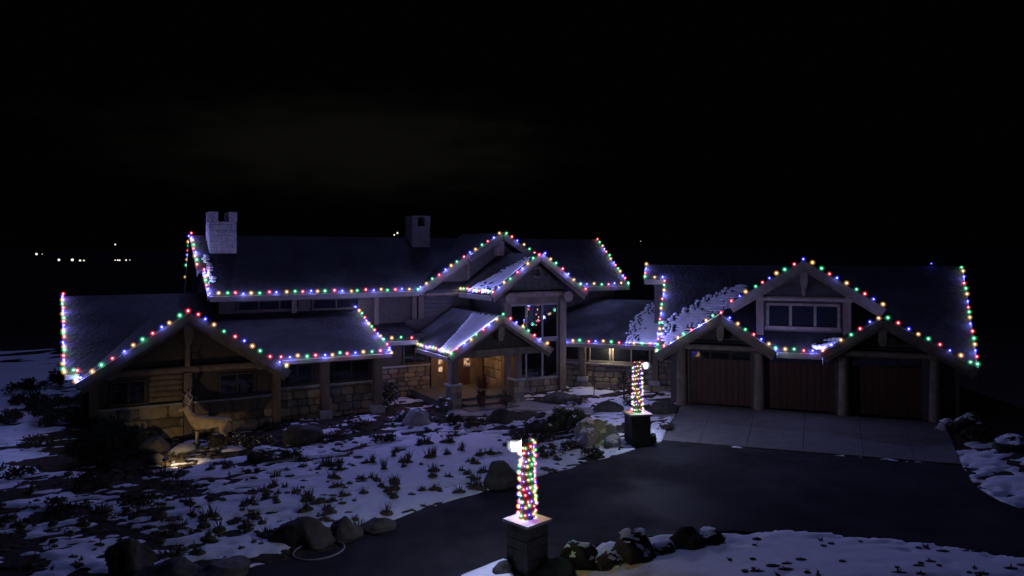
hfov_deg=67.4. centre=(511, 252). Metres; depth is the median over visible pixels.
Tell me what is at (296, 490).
grass tuft
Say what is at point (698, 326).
roof snow
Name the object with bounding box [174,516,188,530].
grass tuft
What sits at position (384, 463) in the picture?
grass tuft
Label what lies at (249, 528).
grass tuft
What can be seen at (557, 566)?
boulder
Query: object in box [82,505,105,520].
grass tuft
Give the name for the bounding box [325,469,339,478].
grass tuft
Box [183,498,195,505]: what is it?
grass tuft
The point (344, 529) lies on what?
boulder
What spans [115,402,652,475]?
shrubs
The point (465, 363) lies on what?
entry door
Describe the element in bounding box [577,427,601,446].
boulder
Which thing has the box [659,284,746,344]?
roof snow
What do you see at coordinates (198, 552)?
grass tuft
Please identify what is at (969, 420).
boulder
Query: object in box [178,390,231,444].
deer statue
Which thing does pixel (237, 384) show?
window
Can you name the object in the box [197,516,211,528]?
grass tuft
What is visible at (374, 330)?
light string
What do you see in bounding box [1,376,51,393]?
sagebrush
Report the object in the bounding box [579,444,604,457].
perennial
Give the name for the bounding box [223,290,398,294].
light string
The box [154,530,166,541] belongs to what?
grass tuft
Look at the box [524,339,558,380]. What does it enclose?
window
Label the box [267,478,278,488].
grass tuft
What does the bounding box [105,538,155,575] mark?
boulder
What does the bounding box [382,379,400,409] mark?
shrub
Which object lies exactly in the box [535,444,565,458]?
perennial
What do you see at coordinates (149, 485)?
grass tuft
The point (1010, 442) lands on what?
boulder
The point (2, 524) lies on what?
grass tuft
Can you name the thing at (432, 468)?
grass tuft
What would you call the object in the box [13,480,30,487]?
grass tuft
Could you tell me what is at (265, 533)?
grass tuft
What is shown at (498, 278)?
roof snow
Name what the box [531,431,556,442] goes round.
perennial
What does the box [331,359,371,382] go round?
window
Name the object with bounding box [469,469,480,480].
grass tuft
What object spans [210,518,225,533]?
grass tuft
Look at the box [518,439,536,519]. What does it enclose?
light string
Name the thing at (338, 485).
grass tuft
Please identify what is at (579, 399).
perennial
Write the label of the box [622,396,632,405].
perennial
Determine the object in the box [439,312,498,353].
roof snow
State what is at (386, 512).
grass tuft
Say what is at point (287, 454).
perennial
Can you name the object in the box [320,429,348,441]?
perennial
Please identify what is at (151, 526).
undergrowth
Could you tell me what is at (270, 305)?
window
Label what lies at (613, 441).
boulder
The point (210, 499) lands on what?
grass tuft
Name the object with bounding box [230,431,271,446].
shrub
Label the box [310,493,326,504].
grass tuft
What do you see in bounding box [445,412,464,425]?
perennial
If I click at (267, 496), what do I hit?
grass tuft
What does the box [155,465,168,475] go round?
grass tuft
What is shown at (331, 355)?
light string
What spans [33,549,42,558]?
grass tuft
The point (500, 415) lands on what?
boulder
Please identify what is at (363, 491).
grass tuft
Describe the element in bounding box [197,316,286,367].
light string
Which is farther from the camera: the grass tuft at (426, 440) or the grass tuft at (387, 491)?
the grass tuft at (426, 440)
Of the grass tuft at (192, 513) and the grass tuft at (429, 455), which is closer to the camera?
the grass tuft at (192, 513)
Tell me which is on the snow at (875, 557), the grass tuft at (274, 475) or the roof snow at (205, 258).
the grass tuft at (274, 475)
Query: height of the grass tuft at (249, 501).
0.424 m
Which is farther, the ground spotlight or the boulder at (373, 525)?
the ground spotlight
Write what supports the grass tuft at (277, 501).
on the ground
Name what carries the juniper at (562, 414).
on the ground
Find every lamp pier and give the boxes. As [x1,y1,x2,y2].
[503,436,551,575]
[622,360,652,446]
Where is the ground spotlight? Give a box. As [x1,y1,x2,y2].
[162,456,168,470]
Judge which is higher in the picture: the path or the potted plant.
the potted plant
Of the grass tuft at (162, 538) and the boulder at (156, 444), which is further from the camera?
the boulder at (156, 444)
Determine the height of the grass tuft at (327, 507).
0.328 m
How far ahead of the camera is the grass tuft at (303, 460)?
26.25 m
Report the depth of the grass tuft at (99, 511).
20.94 m
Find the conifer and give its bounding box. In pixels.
[611,372,632,398]
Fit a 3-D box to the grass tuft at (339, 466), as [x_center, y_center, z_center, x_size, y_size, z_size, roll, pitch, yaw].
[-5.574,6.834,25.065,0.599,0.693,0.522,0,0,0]
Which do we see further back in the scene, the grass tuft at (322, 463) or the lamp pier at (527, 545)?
the grass tuft at (322, 463)
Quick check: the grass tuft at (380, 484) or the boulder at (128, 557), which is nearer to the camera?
the boulder at (128, 557)
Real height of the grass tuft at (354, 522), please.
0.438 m
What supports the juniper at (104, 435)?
on the ground
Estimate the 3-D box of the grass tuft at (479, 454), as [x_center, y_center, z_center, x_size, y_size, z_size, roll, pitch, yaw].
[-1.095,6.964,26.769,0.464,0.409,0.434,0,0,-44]
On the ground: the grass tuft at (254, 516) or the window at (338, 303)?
the grass tuft at (254, 516)
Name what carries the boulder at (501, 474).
on the ground
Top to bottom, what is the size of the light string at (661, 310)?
4.210 m
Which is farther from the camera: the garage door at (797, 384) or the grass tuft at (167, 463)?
the garage door at (797, 384)
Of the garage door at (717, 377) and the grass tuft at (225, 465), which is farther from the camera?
the garage door at (717, 377)
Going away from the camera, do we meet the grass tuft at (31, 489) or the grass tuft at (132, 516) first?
the grass tuft at (132, 516)
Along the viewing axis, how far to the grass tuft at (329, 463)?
25.45 m
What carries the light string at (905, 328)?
attached to the lodge house
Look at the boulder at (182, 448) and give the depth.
27.30 m
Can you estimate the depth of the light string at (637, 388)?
28.55 m
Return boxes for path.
[448,399,673,419]
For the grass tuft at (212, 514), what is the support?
on the ground
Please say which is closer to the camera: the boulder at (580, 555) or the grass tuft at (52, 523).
the boulder at (580, 555)
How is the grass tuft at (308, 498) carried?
on the ground
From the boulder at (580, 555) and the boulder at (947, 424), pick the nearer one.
the boulder at (580, 555)
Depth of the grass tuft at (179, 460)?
26.24 m
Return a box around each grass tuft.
[0,462,6,470]
[0,517,5,527]
[2,509,16,523]
[9,509,18,519]
[9,515,27,528]
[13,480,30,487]
[23,481,37,493]
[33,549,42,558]
[47,516,57,525]
[61,526,74,536]
[64,467,73,475]
[72,515,90,527]
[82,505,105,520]
[91,500,113,515]
[95,505,118,521]
[128,503,146,519]
[142,477,161,488]
[148,502,167,520]
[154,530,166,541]
[154,542,178,558]
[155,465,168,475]
[159,456,171,466]
[159,473,174,486]
[164,452,176,460]
[164,470,172,477]
[165,524,180,538]
[170,468,184,476]
[170,542,185,556]
[170,546,181,557]
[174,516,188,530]
[175,452,187,462]
[177,477,189,484]
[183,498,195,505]
[186,506,196,516]
[189,540,205,555]
[195,506,210,518]
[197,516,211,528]
[200,527,215,541]
[203,503,219,517]
[205,461,216,470]
[206,496,215,501]
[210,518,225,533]
[221,460,231,468]
[237,515,255,529]
[239,498,248,506]
[242,522,256,533]
[244,491,261,504]
[246,507,261,519]
[256,484,268,492]
[256,526,273,538]
[257,516,267,524]
[261,487,270,496]
[261,492,271,499]
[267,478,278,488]
[269,469,281,477]
[272,493,280,500]
[272,497,280,503]
[291,486,300,492]
[297,461,308,467]
[297,488,314,502]
[297,501,313,512]
[299,455,309,461]
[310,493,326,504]
[318,456,327,466]
[319,511,329,520]
[320,502,337,515]
[322,500,333,510]
[325,456,335,466]
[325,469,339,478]
[328,478,344,487]
[329,495,338,501]
[333,452,347,470]
[337,490,351,496]
[350,513,358,520]
[352,515,363,525]
[355,473,368,479]
[358,486,368,493]
[367,452,377,462]
[372,473,381,481]
[377,481,385,486]
[379,455,388,469]
[380,501,392,515]
[382,487,391,492]
[387,487,398,498]
[388,476,400,484]
[388,478,400,490]
[397,454,405,462]
[404,448,414,462]
[414,437,422,445]
[417,484,427,491]
[421,434,433,443]
[423,448,436,457]
[427,463,439,471]
[428,468,437,477]
[428,481,441,490]
[430,444,437,455]
[439,434,454,442]
[441,448,451,454]
[451,485,465,493]
[459,441,465,450]
[462,467,470,474]
[468,479,478,489]
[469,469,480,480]
[470,457,481,463]
[472,477,486,491]
[474,448,485,456]
[476,466,488,472]
[482,446,496,454]
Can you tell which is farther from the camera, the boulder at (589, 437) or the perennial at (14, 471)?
the boulder at (589, 437)
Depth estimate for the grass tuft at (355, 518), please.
20.37 m
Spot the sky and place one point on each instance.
(689, 125)
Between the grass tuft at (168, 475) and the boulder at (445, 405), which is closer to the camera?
the grass tuft at (168, 475)
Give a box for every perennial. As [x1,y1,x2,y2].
[0,463,42,479]
[16,433,64,448]
[40,496,93,519]
[67,470,114,490]
[116,489,166,508]
[279,446,304,459]
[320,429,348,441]
[343,417,372,431]
[369,432,397,442]
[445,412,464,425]
[463,416,489,427]
[507,430,531,442]
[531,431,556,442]
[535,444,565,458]
[559,439,585,450]
[567,396,590,405]
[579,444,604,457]
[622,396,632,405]
[657,422,675,430]
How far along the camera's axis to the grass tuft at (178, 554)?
17.84 m
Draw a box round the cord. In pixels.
[292,541,344,560]
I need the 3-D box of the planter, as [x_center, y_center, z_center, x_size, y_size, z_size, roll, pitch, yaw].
[-1.393,6.552,35.208,0.576,0.895,0.543,0,0,45]
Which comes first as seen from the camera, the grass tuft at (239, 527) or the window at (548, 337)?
the grass tuft at (239, 527)
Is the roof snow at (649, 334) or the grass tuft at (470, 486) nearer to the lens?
the grass tuft at (470, 486)
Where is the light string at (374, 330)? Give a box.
[356,308,391,352]
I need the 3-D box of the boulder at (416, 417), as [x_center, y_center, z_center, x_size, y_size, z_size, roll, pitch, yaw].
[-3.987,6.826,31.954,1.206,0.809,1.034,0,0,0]
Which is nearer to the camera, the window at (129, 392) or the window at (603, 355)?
the window at (129, 392)
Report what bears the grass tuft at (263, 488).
on the ground
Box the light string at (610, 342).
[578,341,655,344]
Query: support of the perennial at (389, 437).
on the ground
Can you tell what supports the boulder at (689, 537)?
on the ground
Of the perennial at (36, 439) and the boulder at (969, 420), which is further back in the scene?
the boulder at (969, 420)
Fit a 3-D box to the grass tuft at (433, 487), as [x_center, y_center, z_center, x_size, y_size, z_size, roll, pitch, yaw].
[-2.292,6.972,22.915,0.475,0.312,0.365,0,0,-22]
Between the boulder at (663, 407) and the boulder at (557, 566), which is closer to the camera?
the boulder at (557, 566)
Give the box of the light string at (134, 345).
[80,312,187,379]
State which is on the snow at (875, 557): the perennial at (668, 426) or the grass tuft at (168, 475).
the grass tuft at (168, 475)
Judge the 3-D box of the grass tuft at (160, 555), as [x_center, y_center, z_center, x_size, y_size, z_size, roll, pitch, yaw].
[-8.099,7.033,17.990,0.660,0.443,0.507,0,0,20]
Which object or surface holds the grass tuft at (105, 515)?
on the snow at (875, 557)
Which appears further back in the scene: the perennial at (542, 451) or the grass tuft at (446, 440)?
the grass tuft at (446, 440)
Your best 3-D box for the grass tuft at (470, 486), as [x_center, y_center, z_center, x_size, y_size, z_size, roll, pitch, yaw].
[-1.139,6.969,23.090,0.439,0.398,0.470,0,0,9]
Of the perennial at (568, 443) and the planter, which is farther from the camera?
the planter
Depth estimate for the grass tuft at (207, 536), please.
19.00 m
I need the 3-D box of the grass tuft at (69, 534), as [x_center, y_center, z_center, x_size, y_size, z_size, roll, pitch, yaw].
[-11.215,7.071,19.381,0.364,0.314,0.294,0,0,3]
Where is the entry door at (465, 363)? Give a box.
[459,358,470,384]
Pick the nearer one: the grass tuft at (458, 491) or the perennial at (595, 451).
the grass tuft at (458, 491)
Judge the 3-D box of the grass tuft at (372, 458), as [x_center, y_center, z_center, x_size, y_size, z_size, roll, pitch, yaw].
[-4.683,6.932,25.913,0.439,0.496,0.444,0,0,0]
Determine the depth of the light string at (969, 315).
33.66 m
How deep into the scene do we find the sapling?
38.19 m
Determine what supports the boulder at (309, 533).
on the ground
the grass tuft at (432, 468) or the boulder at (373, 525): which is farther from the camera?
the grass tuft at (432, 468)
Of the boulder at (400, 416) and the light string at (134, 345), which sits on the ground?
the boulder at (400, 416)
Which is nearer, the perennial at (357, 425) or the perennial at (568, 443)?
the perennial at (568, 443)
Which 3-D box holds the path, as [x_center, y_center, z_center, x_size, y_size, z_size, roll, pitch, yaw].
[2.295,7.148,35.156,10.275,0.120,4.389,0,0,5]
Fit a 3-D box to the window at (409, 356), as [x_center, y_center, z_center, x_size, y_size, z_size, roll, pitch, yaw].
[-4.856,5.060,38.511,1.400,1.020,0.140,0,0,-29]
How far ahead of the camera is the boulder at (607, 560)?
17.17 m
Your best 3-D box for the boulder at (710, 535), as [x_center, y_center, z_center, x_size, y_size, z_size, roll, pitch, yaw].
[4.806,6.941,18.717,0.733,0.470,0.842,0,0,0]
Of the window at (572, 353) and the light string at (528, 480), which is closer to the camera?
the light string at (528, 480)
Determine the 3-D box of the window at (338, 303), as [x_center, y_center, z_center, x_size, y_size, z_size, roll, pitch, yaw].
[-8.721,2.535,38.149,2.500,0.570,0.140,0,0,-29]
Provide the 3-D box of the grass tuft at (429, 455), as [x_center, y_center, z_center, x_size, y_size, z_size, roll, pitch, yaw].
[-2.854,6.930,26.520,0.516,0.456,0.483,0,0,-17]
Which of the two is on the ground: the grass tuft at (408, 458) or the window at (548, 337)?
the grass tuft at (408, 458)
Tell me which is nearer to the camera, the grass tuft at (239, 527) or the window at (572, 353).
the grass tuft at (239, 527)
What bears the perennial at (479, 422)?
on the ground
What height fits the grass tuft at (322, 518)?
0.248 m
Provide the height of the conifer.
1.426 m
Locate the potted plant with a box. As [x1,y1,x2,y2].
[475,375,488,387]
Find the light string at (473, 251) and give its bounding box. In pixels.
[421,232,532,287]
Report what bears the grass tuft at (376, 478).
on the ground
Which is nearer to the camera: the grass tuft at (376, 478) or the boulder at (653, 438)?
the grass tuft at (376, 478)
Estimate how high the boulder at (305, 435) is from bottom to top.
0.844 m
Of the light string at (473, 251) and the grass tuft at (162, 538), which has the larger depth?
the light string at (473, 251)
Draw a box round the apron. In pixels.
[661,403,961,465]
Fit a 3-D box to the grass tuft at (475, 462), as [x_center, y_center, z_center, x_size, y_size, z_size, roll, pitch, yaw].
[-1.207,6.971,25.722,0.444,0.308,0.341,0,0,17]
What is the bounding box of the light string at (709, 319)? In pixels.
[657,313,773,350]
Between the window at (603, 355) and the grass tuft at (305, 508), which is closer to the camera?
the grass tuft at (305, 508)
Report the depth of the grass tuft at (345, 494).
22.26 m
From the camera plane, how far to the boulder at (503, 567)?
16.84 m
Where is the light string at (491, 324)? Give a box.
[451,315,551,354]
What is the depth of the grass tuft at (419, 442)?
28.24 m
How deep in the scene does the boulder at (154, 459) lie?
25.75 m
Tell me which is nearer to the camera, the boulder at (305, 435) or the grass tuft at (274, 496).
the grass tuft at (274, 496)
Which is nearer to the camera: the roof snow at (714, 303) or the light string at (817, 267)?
the light string at (817, 267)
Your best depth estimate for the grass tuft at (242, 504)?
21.36 m
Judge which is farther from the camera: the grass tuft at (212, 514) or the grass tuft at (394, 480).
the grass tuft at (394, 480)
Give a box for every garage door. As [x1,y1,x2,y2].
[690,350,750,406]
[768,354,834,411]
[852,357,921,417]
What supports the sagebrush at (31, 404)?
on the ground
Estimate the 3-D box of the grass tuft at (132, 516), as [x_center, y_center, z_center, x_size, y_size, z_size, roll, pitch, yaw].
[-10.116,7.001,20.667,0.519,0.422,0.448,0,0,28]
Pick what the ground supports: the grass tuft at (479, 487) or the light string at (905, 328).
the grass tuft at (479, 487)
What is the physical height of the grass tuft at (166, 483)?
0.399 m
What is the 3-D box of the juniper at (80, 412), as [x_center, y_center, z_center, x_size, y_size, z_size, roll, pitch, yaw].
[-18.543,6.589,32.158,2.936,1.163,2.681,0,0,0]
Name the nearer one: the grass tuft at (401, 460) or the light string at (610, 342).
the grass tuft at (401, 460)
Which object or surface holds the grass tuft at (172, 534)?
on the ground
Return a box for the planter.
[476,386,486,405]
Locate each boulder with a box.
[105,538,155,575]
[132,556,203,575]
[137,435,170,453]
[148,453,168,464]
[167,443,195,454]
[193,555,250,575]
[247,445,285,462]
[267,516,334,550]
[280,424,324,445]
[330,516,363,543]
[361,517,395,533]
[393,410,406,422]
[401,408,430,426]
[435,397,452,411]
[483,460,519,489]
[489,407,512,423]
[492,560,514,574]
[525,411,559,432]
[536,557,574,575]
[538,391,574,403]
[559,540,597,569]
[573,417,618,439]
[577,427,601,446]
[593,400,623,411]
[595,548,622,570]
[603,434,620,447]
[611,528,655,564]
[647,401,678,414]
[650,430,656,443]
[651,537,675,555]
[669,525,705,549]
[698,526,725,544]
[935,418,959,432]
[954,412,983,429]
[991,433,1023,452]
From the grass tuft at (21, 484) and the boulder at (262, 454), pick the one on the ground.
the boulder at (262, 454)
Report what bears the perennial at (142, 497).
on the ground
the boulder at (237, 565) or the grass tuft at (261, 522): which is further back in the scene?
the grass tuft at (261, 522)
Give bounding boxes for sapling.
[589,372,599,395]
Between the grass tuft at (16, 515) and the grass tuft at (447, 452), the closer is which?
the grass tuft at (16, 515)
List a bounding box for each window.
[109,379,147,407]
[217,371,256,397]
[236,300,300,311]
[281,363,314,386]
[311,298,360,310]
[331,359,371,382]
[401,344,428,364]
[511,303,558,339]
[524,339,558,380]
[566,347,579,360]
[588,348,610,362]
[611,349,651,364]
[765,303,840,330]
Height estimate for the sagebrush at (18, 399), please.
0.692 m
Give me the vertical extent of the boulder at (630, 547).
0.953 m
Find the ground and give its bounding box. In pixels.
[0,250,1023,575]
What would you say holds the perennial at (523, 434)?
on the ground
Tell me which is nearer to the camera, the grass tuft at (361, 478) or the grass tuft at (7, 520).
the grass tuft at (7, 520)
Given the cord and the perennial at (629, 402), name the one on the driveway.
the cord
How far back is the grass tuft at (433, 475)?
24.18 m
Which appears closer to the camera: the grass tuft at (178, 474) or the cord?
the cord
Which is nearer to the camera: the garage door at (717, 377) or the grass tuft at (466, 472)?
the grass tuft at (466, 472)
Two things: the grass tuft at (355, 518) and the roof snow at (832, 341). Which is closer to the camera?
the grass tuft at (355, 518)
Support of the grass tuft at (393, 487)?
on the ground
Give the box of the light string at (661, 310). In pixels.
[645,269,665,350]
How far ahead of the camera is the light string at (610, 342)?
39.57 m
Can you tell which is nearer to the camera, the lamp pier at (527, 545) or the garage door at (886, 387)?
the lamp pier at (527, 545)
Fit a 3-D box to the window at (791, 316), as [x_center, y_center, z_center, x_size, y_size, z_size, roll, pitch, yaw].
[13.213,2.900,34.907,3.238,1.200,0.140,0,0,21]
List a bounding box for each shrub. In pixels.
[207,433,233,448]
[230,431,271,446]
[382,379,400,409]
[497,389,514,406]
[956,425,1002,441]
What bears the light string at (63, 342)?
attached to the lodge house
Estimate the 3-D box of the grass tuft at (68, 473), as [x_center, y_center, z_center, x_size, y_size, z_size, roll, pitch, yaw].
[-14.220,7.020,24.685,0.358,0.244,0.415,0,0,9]
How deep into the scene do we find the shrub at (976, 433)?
29.06 m
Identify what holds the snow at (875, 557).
on the ground
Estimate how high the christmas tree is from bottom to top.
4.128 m
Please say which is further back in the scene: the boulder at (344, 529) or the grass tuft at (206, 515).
the grass tuft at (206, 515)
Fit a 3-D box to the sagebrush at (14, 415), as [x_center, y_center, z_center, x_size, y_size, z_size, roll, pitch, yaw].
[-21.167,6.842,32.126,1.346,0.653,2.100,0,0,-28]
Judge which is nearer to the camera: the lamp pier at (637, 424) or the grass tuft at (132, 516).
the grass tuft at (132, 516)
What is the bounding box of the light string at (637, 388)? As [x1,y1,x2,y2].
[632,364,642,411]
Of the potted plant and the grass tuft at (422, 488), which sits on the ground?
the grass tuft at (422, 488)
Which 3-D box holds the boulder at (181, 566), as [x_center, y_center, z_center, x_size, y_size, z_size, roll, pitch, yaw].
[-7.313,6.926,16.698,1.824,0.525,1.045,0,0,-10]
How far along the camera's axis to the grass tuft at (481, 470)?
24.69 m
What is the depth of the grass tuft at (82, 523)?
19.95 m
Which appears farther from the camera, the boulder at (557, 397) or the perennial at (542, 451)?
the boulder at (557, 397)
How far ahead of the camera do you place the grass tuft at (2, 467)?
25.09 m
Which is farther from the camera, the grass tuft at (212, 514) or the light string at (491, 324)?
the light string at (491, 324)
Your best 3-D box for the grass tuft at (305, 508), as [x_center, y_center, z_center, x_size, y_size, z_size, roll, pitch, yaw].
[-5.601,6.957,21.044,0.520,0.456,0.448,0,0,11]
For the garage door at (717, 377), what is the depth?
35.69 m
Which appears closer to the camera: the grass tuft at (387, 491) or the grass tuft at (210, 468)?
the grass tuft at (387, 491)
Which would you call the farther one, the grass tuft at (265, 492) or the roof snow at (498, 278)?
the roof snow at (498, 278)
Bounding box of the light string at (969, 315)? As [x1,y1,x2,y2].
[961,266,977,364]
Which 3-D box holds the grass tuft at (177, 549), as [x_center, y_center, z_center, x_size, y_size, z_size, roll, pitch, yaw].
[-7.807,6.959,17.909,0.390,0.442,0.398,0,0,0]
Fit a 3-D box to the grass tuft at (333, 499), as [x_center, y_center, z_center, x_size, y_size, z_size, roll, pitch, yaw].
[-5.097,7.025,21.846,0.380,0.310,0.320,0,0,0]
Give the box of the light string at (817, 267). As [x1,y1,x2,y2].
[732,260,883,305]
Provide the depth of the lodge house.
35.57 m
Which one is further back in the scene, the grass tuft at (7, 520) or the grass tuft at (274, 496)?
the grass tuft at (274, 496)
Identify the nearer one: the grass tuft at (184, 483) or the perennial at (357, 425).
the grass tuft at (184, 483)
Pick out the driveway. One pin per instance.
(660, 488)
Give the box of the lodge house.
[61,211,979,441]
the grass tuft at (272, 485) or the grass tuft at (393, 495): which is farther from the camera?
the grass tuft at (272, 485)
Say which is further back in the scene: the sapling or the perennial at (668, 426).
the sapling
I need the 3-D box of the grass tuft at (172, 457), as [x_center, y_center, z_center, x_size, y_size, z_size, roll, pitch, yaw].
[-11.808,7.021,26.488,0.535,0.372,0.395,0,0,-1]
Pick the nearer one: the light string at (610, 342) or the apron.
the apron
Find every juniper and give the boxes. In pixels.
[28,395,87,427]
[60,414,161,464]
[548,406,591,431]
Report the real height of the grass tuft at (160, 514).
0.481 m
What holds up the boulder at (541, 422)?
on the ground
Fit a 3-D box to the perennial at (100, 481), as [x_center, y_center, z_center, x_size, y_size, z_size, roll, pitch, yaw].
[-12.679,6.915,23.169,1.583,0.509,1.350,0,0,0]
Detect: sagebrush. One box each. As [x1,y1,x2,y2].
[0,407,25,423]
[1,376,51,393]
[7,390,49,404]
[22,394,61,411]
[44,367,68,387]
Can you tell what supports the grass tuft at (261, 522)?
on the ground
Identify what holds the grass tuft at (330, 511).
on the ground
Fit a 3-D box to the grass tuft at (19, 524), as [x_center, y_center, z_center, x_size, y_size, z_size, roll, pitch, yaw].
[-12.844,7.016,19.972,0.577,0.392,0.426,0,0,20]
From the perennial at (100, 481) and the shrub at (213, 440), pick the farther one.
the shrub at (213, 440)
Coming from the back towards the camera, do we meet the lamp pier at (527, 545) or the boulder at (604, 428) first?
the boulder at (604, 428)
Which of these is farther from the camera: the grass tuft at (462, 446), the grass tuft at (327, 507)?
the grass tuft at (462, 446)
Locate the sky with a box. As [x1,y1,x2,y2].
[0,0,1023,250]
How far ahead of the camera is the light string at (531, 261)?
38.76 m
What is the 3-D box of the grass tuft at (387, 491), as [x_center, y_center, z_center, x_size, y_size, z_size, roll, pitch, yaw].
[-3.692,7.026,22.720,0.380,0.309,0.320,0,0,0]
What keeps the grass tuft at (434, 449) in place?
on the ground
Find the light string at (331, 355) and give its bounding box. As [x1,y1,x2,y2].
[281,351,390,358]
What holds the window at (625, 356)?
in the lodge house
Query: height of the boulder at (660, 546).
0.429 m
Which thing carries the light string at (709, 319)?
attached to the lodge house
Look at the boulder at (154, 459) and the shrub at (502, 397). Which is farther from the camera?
the shrub at (502, 397)
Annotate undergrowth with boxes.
[0,441,1023,575]
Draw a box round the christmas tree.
[523,306,550,376]
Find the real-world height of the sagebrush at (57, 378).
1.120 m
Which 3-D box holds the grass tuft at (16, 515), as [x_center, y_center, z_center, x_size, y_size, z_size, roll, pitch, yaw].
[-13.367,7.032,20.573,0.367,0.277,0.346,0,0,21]
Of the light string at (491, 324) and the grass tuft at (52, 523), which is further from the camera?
the light string at (491, 324)
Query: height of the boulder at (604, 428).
1.048 m
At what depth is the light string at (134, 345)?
28.23 m
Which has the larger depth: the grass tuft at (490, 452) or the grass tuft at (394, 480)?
the grass tuft at (490, 452)
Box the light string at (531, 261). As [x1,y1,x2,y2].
[495,252,586,291]
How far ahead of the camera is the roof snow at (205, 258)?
36.41 m
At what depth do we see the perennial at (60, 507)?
20.99 m
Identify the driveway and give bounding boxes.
[245,442,1023,575]
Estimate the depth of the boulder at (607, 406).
34.23 m
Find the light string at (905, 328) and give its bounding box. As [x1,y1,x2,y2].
[824,317,975,365]
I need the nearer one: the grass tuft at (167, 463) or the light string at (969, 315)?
the grass tuft at (167, 463)
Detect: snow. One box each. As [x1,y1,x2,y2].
[0,349,1023,575]
[201,254,215,284]
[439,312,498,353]
[468,257,529,292]
[625,302,658,343]
[656,310,724,351]
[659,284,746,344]
[812,337,841,349]
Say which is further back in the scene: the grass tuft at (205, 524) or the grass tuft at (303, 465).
the grass tuft at (303, 465)
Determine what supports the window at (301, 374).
in the lodge house

